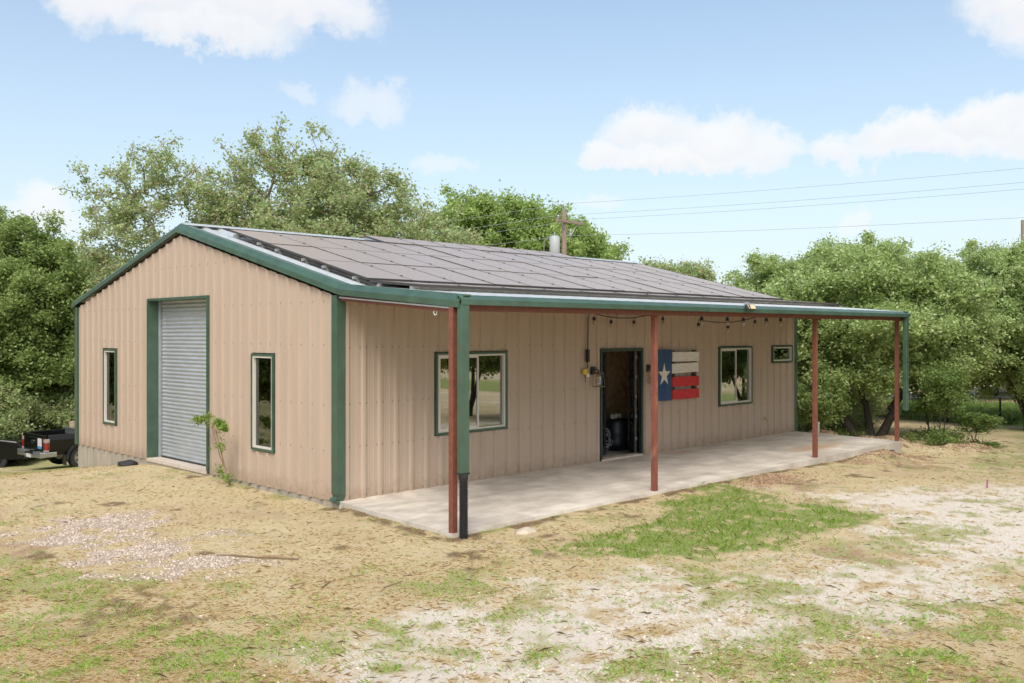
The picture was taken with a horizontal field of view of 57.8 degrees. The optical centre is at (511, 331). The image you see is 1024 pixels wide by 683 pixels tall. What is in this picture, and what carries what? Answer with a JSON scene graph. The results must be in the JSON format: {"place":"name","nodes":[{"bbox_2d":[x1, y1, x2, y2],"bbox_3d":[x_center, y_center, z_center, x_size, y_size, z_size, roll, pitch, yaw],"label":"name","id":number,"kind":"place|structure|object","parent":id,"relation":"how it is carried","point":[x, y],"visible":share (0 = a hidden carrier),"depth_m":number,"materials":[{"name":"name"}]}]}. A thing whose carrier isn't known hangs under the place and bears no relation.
{"place":"outdoors","nodes":[
{"label":"outdoors","id":0,"kind":"place"},
{"bbox_2d":[0,509,283,586],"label":"gravel","id":1,"kind":"structure","parent":0,"point":[114,519],"depth_m":11.04,"materials":[{"name":"grey gravel"}]},
{"bbox_2d":[216,554,298,559],"bbox_3d":[-2.882,2.524,10.356,1.004,0.028,0.161,0,0,11],"label":"stick","id":2,"kind":"object","parent":1,"relation":"on","point":[257,557],"visible":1,"depth_m":10.40,"materials":[{"name":"brown wood"}]},
{"bbox_2d":[0,383,1023,682],"bbox_3d":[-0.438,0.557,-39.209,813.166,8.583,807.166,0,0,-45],"label":"ground","id":3,"kind":"structure","parent":0,"point":[898,497],"depth_m":9.74,"materials":[{"name":"soil"}]},
{"bbox_2d":[0,436,28,467],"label":"parked car","id":4,"kind":"object","parent":3,"relation":"on","point":[9,446],"visible":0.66,"depth_m":32.32,"materials":[{"name":"black paint"}]},
{"bbox_2d":[0,378,43,461],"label":"wild bush","id":5,"kind":"object","parent":3,"relation":"on","point":[14,413],"visible":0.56,"depth_m":33.55,"materials":[{"name":"green plant"}]},
{"bbox_2d":[17,386,74,459],"bbox_3d":[-16.776,3.545,36.257,5.466,3.175,3.750,0,0,-33],"label":"wild bush","id":6,"kind":"object","parent":3,"relation":"on","point":[61,416],"visible":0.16,"depth_m":35.29,"materials":[{"name":"green plant"}]},
{"bbox_2d":[17,429,77,466],"bbox_3d":[-13.627,3.525,31.507,1.900,1.780,5.378,0,0,41],"label":"pickup truck","id":7,"kind":"object","parent":3,"relation":"on","point":[57,446],"visible":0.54,"depth_m":29.56,"materials":[{"name":"black paint"}]},
{"bbox_2d":[63,426,74,433],"bbox_3d":[-14.257,3.285,30.784,1.720,0.220,0.520,0,0,41],"label":"tool box","id":8,"kind":"object","parent":7,"relation":"on","point":[68,429],"visible":0.29,"depth_m":30.89,"materials":[{"name":"metal"}]},
{"bbox_2d":[69,421,74,426],"bbox_3d":[-14.725,3.088,31.190,0.200,0.170,0.240,0,0,37],"label":"cardboard box","id":9,"kind":"object","parent":8,"relation":"on","point":[71,423],"visible":0.51,"depth_m":31.09,"materials":[{"name":"beige cardboard"}]},
{"bbox_2d":[0,206,119,408],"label":"dense oak","id":10,"kind":"object","parent":3,"relation":"on","point":[41,283],"visible":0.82,"depth_m":34.85,"materials":[{"name":"green plant"}]},
{"bbox_2d":[42,247,128,389],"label":"dense oak","id":11,"kind":"object","parent":3,"relation":"on","point":[84,255],"depth_m":41.19,"materials":[{"name":"green plant"}]},
{"bbox_2d":[117,460,137,466],"bbox_3d":[-7.524,2.589,18.159,0.407,0.144,0.370,0,0,25],"label":"old tyre","id":12,"kind":"object","parent":3,"relation":"on","point":[127,463],"visible":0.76,"depth_m":18.03,"materials":[{"name":"black rubber"}]},
{"bbox_2d":[52,130,291,296],"bbox_3d":[-11.708,-1.384,32.929,8.418,11.490,5.958,0,0,-16],"label":"live oak","id":13,"kind":"object","parent":3,"relation":"on","point":[129,211],"visible":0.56,"depth_m":32.19,"materials":[{"name":"green plant"}]},
{"bbox_2d":[189,411,235,486],"bbox_3d":[-5.068,1.946,15.616,0.408,1.250,1.267,0,0,-45],"label":"sapling","id":14,"kind":"object","parent":3,"relation":"on","point":[221,425],"visible":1,"depth_m":15.46,"materials":[{"name":"green plant"}]},
{"bbox_2d":[175,111,488,244],"bbox_3d":[-6.795,-1.917,33.549,10.102,12.025,9.767,0,0,-45],"label":"live oak","id":15,"kind":"object","parent":3,"relation":"on","point":[346,205],"visible":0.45,"depth_m":32.80,"materials":[{"name":"green plant"}]},
{"bbox_2d":[71,222,910,538],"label":"metal building","id":16,"kind":"structure","parent":3,"relation":"on","point":[315,382],"depth_m":16.23,"materials":[{"name":"beige metal"}]},
{"bbox_2d":[103,349,116,424],"bbox_3d":[-8.433,1.145,19.498,0.092,1.582,0.652,0,0,-45],"label":"window","id":17,"kind":"structure","parent":16,"relation":"in","point":[109,355],"depth_m":19.55,"materials":[{"name":"glass"}]},
{"bbox_2d":[147,295,209,473],"bbox_3d":[-6.161,0.928,17.372,0.305,3.155,2.500,0,0,-45],"label":"roll up door","id":18,"kind":"structure","parent":16,"relation":"in","point":[178,328],"depth_m":17.76,"materials":[{"name":"grey metal"}]},
{"bbox_2d":[251,353,274,452],"bbox_3d":[-4.042,1.145,15.107,0.092,1.582,0.692,0,0,-45],"label":"window","id":19,"kind":"structure","parent":16,"relation":"in","point":[262,365],"depth_m":15.15,"materials":[{"name":"glass"}]},
{"bbox_2d":[434,351,506,435],"bbox_3d":[-0.678,1.000,15.506,1.602,1.332,0.092,0,0,-45],"label":"window","id":20,"kind":"structure","parent":16,"relation":"in","point":[487,370],"depth_m":15.66,"materials":[{"name":"glass"}]},
{"bbox_2d":[229,229,843,306],"bbox_3d":[1.078,-1.330,19.739,13.000,1.520,6.346,0,0,-45],"label":"solar array","id":21,"kind":"object","parent":16,"relation":"on","point":[411,263],"visible":0.97,"depth_m":18.01,"materials":[{"name":"grey"}]},
{"bbox_2d":[582,369,588,382],"bbox_3d":[1.396,0.826,17.484,0.160,0.253,0.060,0,0,-45],"label":"plug adapter","id":22,"kind":"object","parent":16,"relation":"attached to","point":[584,371],"visible":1,"depth_m":17.44,"materials":[{"name":"yellow plastic"}]},
{"bbox_2d":[591,367,604,386],"bbox_3d":[1.623,0.848,17.582,0.184,0.377,0.242,0,0,-45],"label":"wall lantern","id":23,"kind":"object","parent":16,"relation":"attached to","point":[593,370],"depth_m":17.56,"materials":[{"name":"black metal"}]},
{"bbox_2d":[606,428,612,449],"bbox_3d":[1.905,2.244,19.471,0.446,0.472,0.371,0,0,3],"label":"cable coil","id":24,"kind":"object","parent":16,"relation":"on","point":[609,440],"visible":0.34,"depth_m":19.50,"materials":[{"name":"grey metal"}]},
{"bbox_2d":[606,418,627,450],"bbox_3d":[2.220,2.178,19.813,0.620,0.660,0.620,0,0,-45],"label":"barrel","id":25,"kind":"object","parent":16,"relation":"on","point":[617,428],"visible":0.56,"depth_m":19.55,"materials":[{"name":"black plastic"}]},
{"bbox_2d":[600,348,642,461],"bbox_3d":[2.072,1.410,18.630,1.677,2.180,0.636,0,0,-45],"label":"entrance door","id":26,"kind":"structure","parent":16,"relation":"in","point":[631,352],"depth_m":18.77,"materials":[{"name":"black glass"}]},
{"bbox_2d":[586,314,663,368],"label":"string lights","id":27,"kind":"object","parent":16,"relation":"hanging from","point":[588,350],"visible":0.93,"depth_m":17.52,"materials":[{"name":"black plastic"}]},
{"bbox_2d":[646,364,659,382],"bbox_3d":[2.853,0.848,18.813,0.184,0.377,0.242,0,0,-45],"label":"wall lantern","id":28,"kind":"object","parent":16,"relation":"attached to","point":[648,366],"depth_m":18.85,"materials":[{"name":"black metal"}]},
{"bbox_2d":[658,350,698,400],"bbox_3d":[3.485,0.897,19.561,1.552,1.061,0.072,0,0,-45],"label":"wooden flag","id":29,"kind":"object","parent":16,"relation":"attached to","point":[668,368],"visible":0.88,"depth_m":19.49,"materials":[{"name":"blue paint"}]},
{"bbox_2d":[697,317,756,327],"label":"string lights","id":30,"kind":"object","parent":16,"relation":"hanging from","point":[727,326],"visible":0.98,"depth_m":18.20,"materials":[{"name":"black plastic"}]},
{"bbox_2d":[718,346,752,405],"bbox_3d":[5.127,1.000,21.311,1.402,1.332,0.092,0,0,-45],"label":"window","id":31,"kind":"structure","parent":16,"relation":"in","point":[735,364],"depth_m":21.30,"materials":[{"name":"glass"}]},
{"bbox_2d":[700,316,781,320],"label":"string lights","id":32,"kind":"object","parent":16,"relation":"hanging from","point":[727,318],"visible":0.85,"depth_m":17.01,"materials":[{"name":"black plastic"}]},
{"bbox_2d":[744,302,755,309],"bbox_3d":[4.087,-0.442,15.995,0.290,0.136,0.160,0,0,-45],"label":"flood light","id":33,"kind":"object","parent":16,"relation":"attached to","point":[748,305],"visible":1,"depth_m":16.00,"materials":[{"name":"grey metal"}]},
{"bbox_2d":[771,345,792,362],"bbox_3d":[6.630,0.540,22.814,0.972,0.412,0.092,0,0,-45],"label":"window","id":34,"kind":"structure","parent":16,"relation":"in","point":[784,353],"depth_m":22.85,"materials":[{"name":"white plastic"}]},
{"bbox_2d":[431,179,588,256],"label":"elm tree","id":35,"kind":"object","parent":3,"relation":"on","point":[484,205],"visible":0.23,"depth_m":49.64,"materials":[{"name":"green plant"}]},
{"bbox_2d":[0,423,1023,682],"bbox_3d":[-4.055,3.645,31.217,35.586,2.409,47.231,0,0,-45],"label":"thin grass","id":36,"kind":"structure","parent":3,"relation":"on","point":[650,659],"depth_m":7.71,"materials":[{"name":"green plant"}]},
{"bbox_2d":[0,419,1023,682],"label":"dry straw","id":37,"kind":"object","parent":3,"relation":"on","point":[324,663],"visible":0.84,"depth_m":8.50,"materials":[{"name":"beige plant"}]},
{"bbox_2d":[0,438,1023,682],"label":"dead stems","id":38,"kind":"object","parent":3,"relation":"on","point":[506,600],"visible":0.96,"depth_m":8.13,"materials":[{"name":"beige plant"}]},
{"bbox_2d":[6,476,1023,682],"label":"loose stones","id":39,"kind":"object","parent":3,"relation":"on","point":[741,647],"visible":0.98,"depth_m":7.99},
{"bbox_2d":[516,527,536,534],"bbox_3d":[0.170,2.549,11.763,0.335,0.144,0.209,0,0,-45],"label":"rock","id":40,"kind":"object","parent":3,"relation":"on","point":[525,530],"visible":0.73,"depth_m":11.69,"materials":[{"name":"stone"}]},
{"bbox_2d":[544,203,582,254],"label":"utility pole","id":41,"kind":"object","parent":3,"relation":"on","point":[554,242],"visible":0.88,"depth_m":44.88,"materials":[{"name":"brown wood"}]},
{"bbox_2d":[448,168,1020,221],"bbox_3d":[3.554,-6.115,44.264,94.537,2.604,0.014,0,0,31],"label":"power line","id":42,"kind":"object","parent":41,"relation":"attached to","point":[749,191],"visible":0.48,"depth_m":39.82,"materials":[{"name":"grey metal"}]},
{"bbox_2d":[449,182,1022,231],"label":"power line","id":43,"kind":"object","parent":41,"relation":"attached to","point":[766,202],"visible":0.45,"depth_m":39.56,"materials":[{"name":"grey metal"}]},
{"bbox_2d":[485,189,1018,233],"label":"power line","id":44,"kind":"object","parent":41,"relation":"attached to","point":[769,208],"visible":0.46,"depth_m":40.47,"materials":[{"name":"grey metal"}]},
{"bbox_2d":[483,217,1023,245],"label":"power line","id":45,"kind":"object","parent":41,"relation":"attached to","point":[771,229],"visible":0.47,"depth_m":39.71,"materials":[{"name":"grey metal"}]},
{"bbox_2d":[532,200,633,260],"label":"elm tree","id":46,"kind":"object","parent":3,"relation":"on","point":[600,246],"visible":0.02,"depth_m":52.12,"materials":[{"name":"green plant"}]},
{"bbox_2d":[633,255,725,283],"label":"oak","id":47,"kind":"object","parent":3,"relation":"on","point":[695,269],"visible":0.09,"depth_m":49.52,"materials":[{"name":"green plant"}]},
{"bbox_2d":[533,481,878,560],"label":"tall grass","id":48,"kind":"structure","parent":3,"relation":"on","point":[833,519],"depth_m":12.03,"materials":[{"name":"green plant"}]},
{"bbox_2d":[531,423,1017,561],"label":"green grass","id":49,"kind":"structure","parent":3,"relation":"on","point":[712,541],"depth_m":11.97,"materials":[{"name":"green plant"}]},
{"bbox_2d":[714,232,955,293],"bbox_3d":[11.589,-0.176,33.694,7.776,6.907,7.980,0,0,-45],"label":"live oak","id":50,"kind":"object","parent":3,"relation":"on","point":[766,267],"visible":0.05,"depth_m":33.03,"materials":[{"name":"green plant"}]},
{"bbox_2d":[803,392,867,435],"bbox_3d":[8.866,2.270,25.369,1.795,1.547,1.628,0,0,27],"label":"leafy shrub","id":51,"kind":"object","parent":3,"relation":"on","point":[836,430],"visible":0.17,"depth_m":25.28,"materials":[{"name":"green plant"}]},
{"bbox_2d":[797,365,887,432],"bbox_3d":[9.847,1.727,28.929,3.750,3.175,5.466,0,0,39],"label":"wild bush","id":52,"kind":"object","parent":3,"relation":"on","point":[857,421],"visible":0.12,"depth_m":28.18,"materials":[{"name":"green plant"}]},
{"bbox_2d":[721,429,1015,488],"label":"soil clods","id":53,"kind":"object","parent":3,"relation":"on","point":[779,478],"visible":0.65,"depth_m":18.99,"materials":[{"name":"brown soil"}]},
{"bbox_2d":[853,394,889,416],"bbox_3d":[9.716,1.505,32.431,6.833,3.968,4.688,0,0,32],"label":"wild bush","id":54,"kind":"object","parent":3,"relation":"on","point":[883,404],"depth_m":31.82,"materials":[{"name":"green plant"}]},
{"bbox_2d":[739,230,1020,436],"bbox_3d":[9.882,-0.034,26.034,6.956,6.171,7.136,0,0,-45],"label":"live oak","id":55,"kind":"object","parent":3,"relation":"on","point":[945,323],"visible":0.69,"depth_m":24.92,"materials":[{"name":"green plant"}]},
{"bbox_2d":[899,384,967,439],"bbox_3d":[11.484,2.208,25.588,1.975,1.871,1.791,0,0,19],"label":"leafy shrub","id":56,"kind":"object","parent":3,"relation":"on","point":[925,411],"visible":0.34,"depth_m":25.51,"materials":[{"name":"green plant"}]},
{"bbox_2d":[903,356,983,445],"bbox_3d":[10.967,1.873,23.709,1.628,2.495,1.795,0,0,-14],"label":"leafy shrub","id":57,"kind":"object","parent":3,"relation":"on","point":[947,381],"visible":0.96,"depth_m":23.43,"materials":[{"name":"green plant"}]},
{"bbox_2d":[871,393,1020,424],"bbox_3d":[17.896,2.988,33.984,27.086,1.751,0.070,0,0,0],"label":"wire fence","id":58,"kind":"object","parent":3,"relation":"on","point":[1016,406],"visible":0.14,"depth_m":33.98,"materials":[{"name":"black metal"}]},
{"bbox_2d":[871,399,1023,424],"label":"tall weeds","id":59,"kind":"object","parent":3,"relation":"on","point":[993,406],"visible":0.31,"depth_m":35.03,"materials":[{"name":"green plant"}]},
{"bbox_2d":[941,412,1008,449],"bbox_3d":[11.754,2.512,23.489,1.706,1.048,1.547,0,0,-39],"label":"leafy shrub","id":60,"kind":"object","parent":3,"relation":"on","point":[977,421],"visible":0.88,"depth_m":23.41,"materials":[{"name":"green plant"}]},
{"bbox_2d":[940,235,1023,416],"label":"live oak","id":61,"kind":"object","parent":3,"relation":"on","point":[1011,306],"visible":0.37,"depth_m":30.48,"materials":[{"name":"green plant"}]},
{"bbox_2d":[967,350,1020,396],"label":"dense oak","id":62,"kind":"object","parent":3,"relation":"on","point":[991,383],"visible":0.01,"depth_m":49.43,"materials":[{"name":"green plant"}]},
{"bbox_2d":[1021,220,1023,252],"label":"utility pole","id":63,"kind":"object","parent":3,"relation":"on","point":[1022,228],"visible":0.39,"depth_m":59.62,"materials":[{"name":"brown wood"}]},
{"bbox_2d":[0,0,1023,285],"label":"sky","id":64,"kind":"structure","parent":0,"point":[576,102],"materials":[{"name":"blue"}]},
{"bbox_2d":[610,413,621,418],"bbox_3d":[2.214,1.796,19.778,0.115,0.103,0.371,0,0,35],"label":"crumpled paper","id":65,"kind":"object","parent":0,"point":[615,416],"visible":1,"depth_m":19.73,"materials":[{"name":"white paper"}]},
{"bbox_2d":[339,431,900,537],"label":"patio","id":66,"kind":"structure","parent":0,"point":[500,502],"depth_m":15.44,"materials":[{"name":"concrete"}]},
{"bbox_2d":[879,386,1006,399],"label":"road","id":67,"kind":"structure","parent":0,"point":[911,397],"depth_m":54.47,"materials":[{"name":"grey asphalt"}]}
]}

